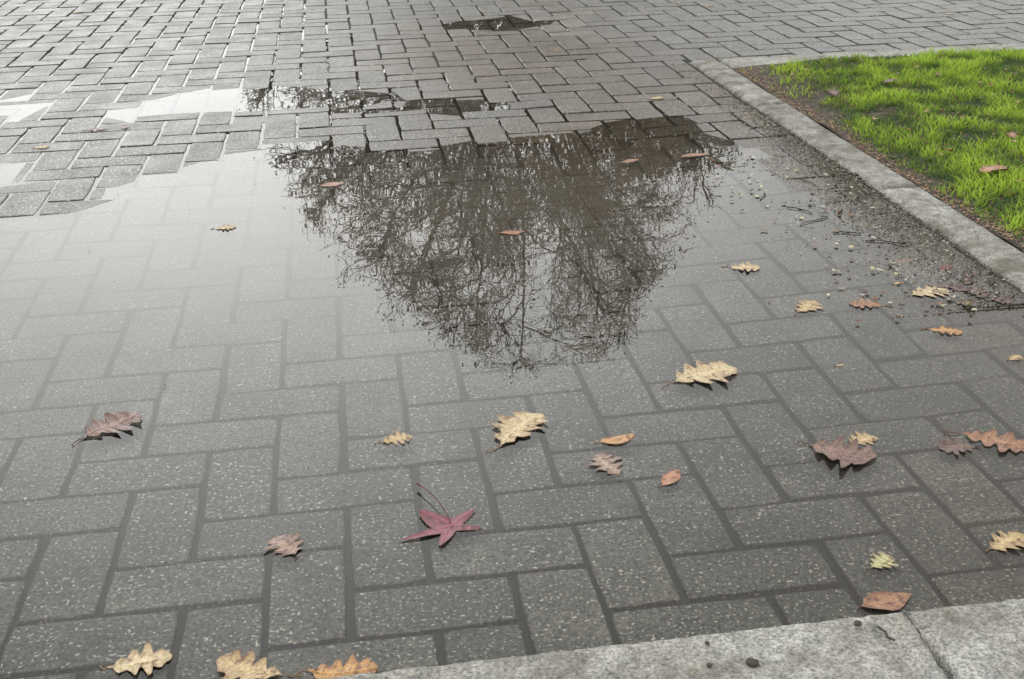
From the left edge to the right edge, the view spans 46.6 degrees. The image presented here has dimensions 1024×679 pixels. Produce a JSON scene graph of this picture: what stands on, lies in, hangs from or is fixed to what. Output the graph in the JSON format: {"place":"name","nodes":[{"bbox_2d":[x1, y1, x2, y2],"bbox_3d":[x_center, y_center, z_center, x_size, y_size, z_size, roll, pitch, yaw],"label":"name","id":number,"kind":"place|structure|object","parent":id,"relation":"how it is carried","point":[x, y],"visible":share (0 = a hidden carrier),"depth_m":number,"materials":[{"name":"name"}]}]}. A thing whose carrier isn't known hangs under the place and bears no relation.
{"place":"outdoors","nodes":[
{"label":"outdoors","id":0,"kind":"place"},
{"bbox_2d":[0,0,1023,678],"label":"paving","id":1,"kind":"structure","parent":0,"point":[150,592],"depth_m":2.17,"materials":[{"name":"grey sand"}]},
{"bbox_2d":[83,127,108,130],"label":"elm leaf","id":2,"kind":"object","parent":1,"relation":"on","point":[101,128],"visible":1,"depth_m":3.62,"materials":[{"name":"beige plant"}]},
{"bbox_2d":[18,6,1023,666],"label":"gravel grit","id":3,"kind":"object","parent":1,"relation":"on","point":[856,192],"visible":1,"depth_m":2.74,"materials":[{"name":"gravel"}]},
{"bbox_2d":[930,284,949,287],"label":"elm leaf","id":4,"kind":"object","parent":1,"relation":"on","point":[937,285],"visible":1,"depth_m":2.33,"materials":[{"name":"plant"}]},
{"label":"puddle","id":5,"kind":"object","parent":1,"relation":"on","visible":0},
{"bbox_2d":[71,411,140,445],"bbox_3d":[-0.626,0.138,1.855,0.085,0.007,0.107,0,24,3],"label":"oak leaf","id":6,"kind":"object","parent":5,"relation":"on","point":[111,423],"visible":1,"depth_m":1.87,"materials":[{"name":"plant"}]},
{"bbox_2d":[99,643,171,674],"bbox_3d":[-0.424,0.364,1.348,0.064,0.004,0.059,12,27,27],"label":"oak leaf","id":7,"kind":"object","parent":5,"relation":"on","point":[147,659],"visible":1,"depth_m":1.35,"materials":[{"name":"beige plant"}]},
{"bbox_2d":[211,224,235,229],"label":"oak leaf","id":8,"kind":"object","parent":5,"relation":"on","point":[227,227],"visible":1,"depth_m":2.75,"materials":[{"name":"beige plant"}]},
{"bbox_2d":[216,649,300,678],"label":"oak leaf","id":9,"kind":"object","parent":5,"relation":"on","point":[233,665],"visible":1,"depth_m":1.33,"materials":[{"name":"beige plant"}]},
{"bbox_2d":[263,532,303,559],"bbox_3d":[-0.297,0.268,1.552,0.049,0.005,0.056,2,24,8],"label":"oak leaf","id":10,"kind":"object","parent":5,"relation":"on","point":[287,544],"visible":1,"depth_m":1.55,"materials":[{"name":"brown plant"}]},
{"bbox_2d":[317,182,343,186],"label":"elm leaf","id":11,"kind":"object","parent":5,"relation":"on","point":[332,184],"visible":1,"depth_m":3.04,"materials":[{"name":"brown plant"}]},
{"bbox_2d":[296,654,377,678],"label":"oak leaf","id":12,"kind":"object","parent":5,"relation":"on","point":[351,666],"visible":1,"depth_m":1.33,"materials":[{"name":"plant"}]},
{"bbox_2d":[374,430,411,444],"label":"oak leaf","id":13,"kind":"object","parent":5,"relation":"on","point":[396,438],"visible":1,"depth_m":1.81,"materials":[{"name":"beige plant"}]},
{"bbox_2d":[401,483,480,545],"bbox_3d":[-0.100,0.234,1.609,0.111,0.010,0.155,-4,25,-7],"label":"sweetgum leaf","id":14,"kind":"object","parent":5,"relation":"on","point":[446,528],"visible":1,"depth_m":1.59,"materials":[{"name":"plant"}]},
{"bbox_2d":[496,230,523,234],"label":"elm leaf","id":15,"kind":"object","parent":5,"relation":"on","point":[511,232],"visible":1,"depth_m":2.67,"materials":[{"name":"brown plant"}]},
{"bbox_2d":[485,411,548,451],"bbox_3d":[-0.006,0.136,1.830,0.135,0.006,0.080,-18,29,-32],"label":"oak leaf","id":16,"kind":"object","parent":5,"relation":"on","point":[519,424],"visible":1,"depth_m":1.84,"materials":[{"name":"beige plant"}]},
{"bbox_2d":[588,453,622,480],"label":"oak leaf","id":17,"kind":"object","parent":5,"relation":"on","point":[604,461],"visible":1,"depth_m":1.73,"materials":[{"name":"brown plant"}]},
{"bbox_2d":[592,433,634,443],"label":"elm leaf","id":18,"kind":"object","parent":5,"relation":"on","point":[619,439],"visible":1,"depth_m":1.79,"materials":[{"name":"plant"}]},
{"bbox_2d":[619,159,638,162],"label":"elm leaf","id":19,"kind":"object","parent":5,"relation":"on","point":[629,160],"visible":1,"depth_m":3.19,"materials":[{"name":"brown plant"}]},
{"bbox_2d":[658,469,680,487],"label":"elm leaf","id":20,"kind":"object","parent":5,"relation":"on","point":[672,476],"visible":1,"depth_m":1.69,"materials":[{"name":"brown plant"}]},
{"bbox_2d":[677,153,707,157],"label":"elm leaf","id":21,"kind":"object","parent":5,"relation":"on","point":[693,154],"visible":1,"depth_m":3.22,"materials":[{"name":"brown plant"}]},
{"bbox_2d":[661,360,736,388],"bbox_3d":[0.317,0.062,1.977,0.095,0.009,0.129,11,27,26],"label":"oak leaf","id":22,"kind":"object","parent":5,"relation":"on","point":[706,373],"visible":1,"depth_m":1.99,"materials":[{"name":"beige plant"}]},
{"bbox_2d":[721,261,759,271],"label":"oak leaf","id":23,"kind":"object","parent":5,"relation":"on","point":[748,266],"visible":1,"depth_m":2.44,"materials":[{"name":"beige plant"}]},
{"bbox_2d":[795,299,823,315],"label":"oak leaf","id":24,"kind":"object","parent":5,"relation":"on","point":[806,305],"visible":1,"depth_m":2.25,"materials":[{"name":"beige plant"}]},
{"bbox_2d":[798,436,876,467],"bbox_3d":[0.487,0.160,1.747,0.090,0.010,0.103,-11,26,-21],"label":"oak leaf","id":25,"kind":"object","parent":5,"relation":"on","point":[846,455],"visible":1,"depth_m":1.74,"materials":[{"name":"plant"}]},
{"bbox_2d":[849,431,877,445],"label":"oak leaf","id":26,"kind":"object","parent":5,"relation":"on","point":[863,438],"visible":1,"depth_m":1.78,"materials":[{"name":"beige plant"}]},
{"bbox_2d":[849,297,892,307],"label":"oak leaf","id":27,"kind":"object","parent":5,"relation":"on","point":[861,302],"visible":1,"depth_m":2.25,"materials":[{"name":"plant"}]},
{"bbox_2d":[867,551,898,568],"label":"oak leaf","id":28,"kind":"object","parent":5,"relation":"on","point":[883,560],"visible":1,"depth_m":1.49,"materials":[{"name":"yellow plant"}]},
{"bbox_2d":[857,591,911,610],"bbox_3d":[0.444,0.312,1.418,0.072,0.004,0.039,0,24,4],"label":"elm leaf","id":29,"kind":"object","parent":5,"relation":"on","point":[891,601],"visible":1,"depth_m":1.42,"materials":[{"name":"brown plant"}]},
{"bbox_2d":[866,239,906,244],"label":"twig","id":30,"kind":"object","parent":5,"relation":"on","point":[886,241],"visible":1,"depth_m":2.57,"materials":[{"name":"brown wood"}]},
{"bbox_2d":[905,285,950,297],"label":"oak leaf","id":31,"kind":"object","parent":5,"relation":"on","point":[926,290],"visible":0.99,"depth_m":2.30,"materials":[{"name":"beige plant"}]},
{"bbox_2d":[922,325,962,334],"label":"oak leaf","id":32,"kind":"object","parent":5,"relation":"on","point":[949,330],"visible":1,"depth_m":2.13,"materials":[{"name":"beige plant"}]},
{"bbox_2d":[938,265,952,270],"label":"elm leaf","id":33,"kind":"object","parent":5,"relation":"on","point":[943,267],"visible":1,"depth_m":2.42,"materials":[{"name":"red plant"}]},
{"bbox_2d":[938,434,980,454],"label":"oak leaf","id":34,"kind":"object","parent":5,"relation":"on","point":[948,445],"visible":1,"depth_m":1.75,"materials":[{"name":"brown plant"}]},
{"bbox_2d":[948,284,972,292],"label":"oak leaf","id":35,"kind":"object","parent":5,"relation":"on","point":[958,288],"visible":1,"depth_m":2.32,"materials":[{"name":"plant"}]},
{"bbox_2d":[947,298,980,306],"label":"oak leaf","id":36,"kind":"object","parent":5,"relation":"on","point":[965,301],"visible":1,"depth_m":2.25,"materials":[{"name":"brown plant"}]},
{"bbox_2d":[962,276,973,285],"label":"elm leaf","id":37,"kind":"object","parent":5,"relation":"on","point":[966,281],"visible":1,"depth_m":2.35,"materials":[{"name":"plant"}]},
{"bbox_2d":[966,287,989,300],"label":"oak leaf","id":38,"kind":"object","parent":5,"relation":"on","point":[974,289],"visible":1,"depth_m":2.29,"materials":[{"name":"plant"}]},
{"bbox_2d":[944,428,1023,452],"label":"oak leaf","id":39,"kind":"object","parent":5,"relation":"on","point":[1005,442],"visible":1,"depth_m":1.77,"materials":[{"name":"brown plant"}]},
{"bbox_2d":[984,295,1015,303],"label":"oak leaf","id":40,"kind":"object","parent":5,"relation":"on","point":[1007,300],"visible":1,"depth_m":2.26,"materials":[{"name":"plant"}]},
{"bbox_2d":[985,530,1023,552],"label":"oak leaf","id":41,"kind":"object","parent":5,"relation":"on","point":[1010,539],"visible":1,"depth_m":1.53,"materials":[{"name":"beige plant"}]},
{"bbox_2d":[1008,354,1022,359],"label":"oak leaf","id":42,"kind":"object","parent":5,"relation":"on","point":[1015,357],"visible":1,"depth_m":2.02,"materials":[{"name":"beige plant"}]},
{"bbox_2d":[732,50,1023,251],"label":"soil bed","id":43,"kind":"object","parent":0,"point":[811,103],"visible":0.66,"depth_m":3.42,"materials":[{"name":"soil"}]},
{"bbox_2d":[826,89,842,97],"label":"oak leaf","id":44,"kind":"object","parent":43,"relation":"on","point":[834,92],"visible":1,"depth_m":3.73,"materials":[{"name":"plant"}]},
{"bbox_2d":[705,48,1023,266],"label":"leaf litter","id":45,"kind":"object","parent":43,"relation":"on","point":[854,143],"visible":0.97,"depth_m":3.28,"materials":[{"name":"brown plant"}]},
{"bbox_2d":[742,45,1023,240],"bbox_3d":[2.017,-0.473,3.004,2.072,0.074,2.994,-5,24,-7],"label":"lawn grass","id":46,"kind":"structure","parent":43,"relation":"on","point":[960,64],"depth_m":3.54,"materials":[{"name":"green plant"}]},
{"bbox_2d":[1004,131,1016,139],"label":"oak leaf","id":47,"kind":"object","parent":46,"relation":"on","point":[1011,133],"visible":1,"depth_m":3.17,"materials":[{"name":"brown plant"}]},
{"bbox_2d":[976,164,1007,172],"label":"oak leaf","id":48,"kind":"object","parent":43,"relation":"on","point":[987,168],"visible":0.98,"depth_m":2.93,"materials":[{"name":"plant"}]},
{"label":"ground","id":49,"kind":"structure","parent":0,"visible":0},
{"bbox_2d":[322,599,1023,678],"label":"concrete kerb","id":50,"kind":"structure","parent":49,"relation":"on","point":[978,641],"depth_m":1.31,"materials":[{"name":"grey concrete"}]},
{"bbox_2d":[746,657,758,666],"bbox_3d":[0.263,0.353,1.302,0.015,0.007,0.013,9,26,22],"label":"seed pod","id":51,"kind":"object","parent":50,"relation":"on","point":[750,661],"visible":1,"depth_m":1.30,"materials":[{"name":"grey plant"}]},
{"bbox_2d":[854,620,861,625],"bbox_3d":[0.395,0.324,1.360,0.011,0.005,0.009,-20,30,-36],"label":"seed pod","id":52,"kind":"object","parent":50,"relation":"on","point":[857,623],"visible":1,"depth_m":1.36,"materials":[{"name":"grey plant"}]},
{"bbox_2d":[877,626,894,640],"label":"twig","id":53,"kind":"object","parent":50,"relation":"on","point":[885,632],"visible":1,"depth_m":1.34,"materials":[{"name":"wood"}]},
{"bbox_2d":[689,60,1023,296],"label":"concrete kerb","id":54,"kind":"structure","parent":49,"relation":"on","point":[828,142],"depth_m":2.91,"materials":[{"name":"grey concrete"}]},
{"bbox_2d":[720,43,1023,68],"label":"concrete kerb","id":55,"kind":"structure","parent":49,"relation":"on","point":[741,62],"depth_m":4.35,"materials":[{"name":"grey concrete"}]}
]}

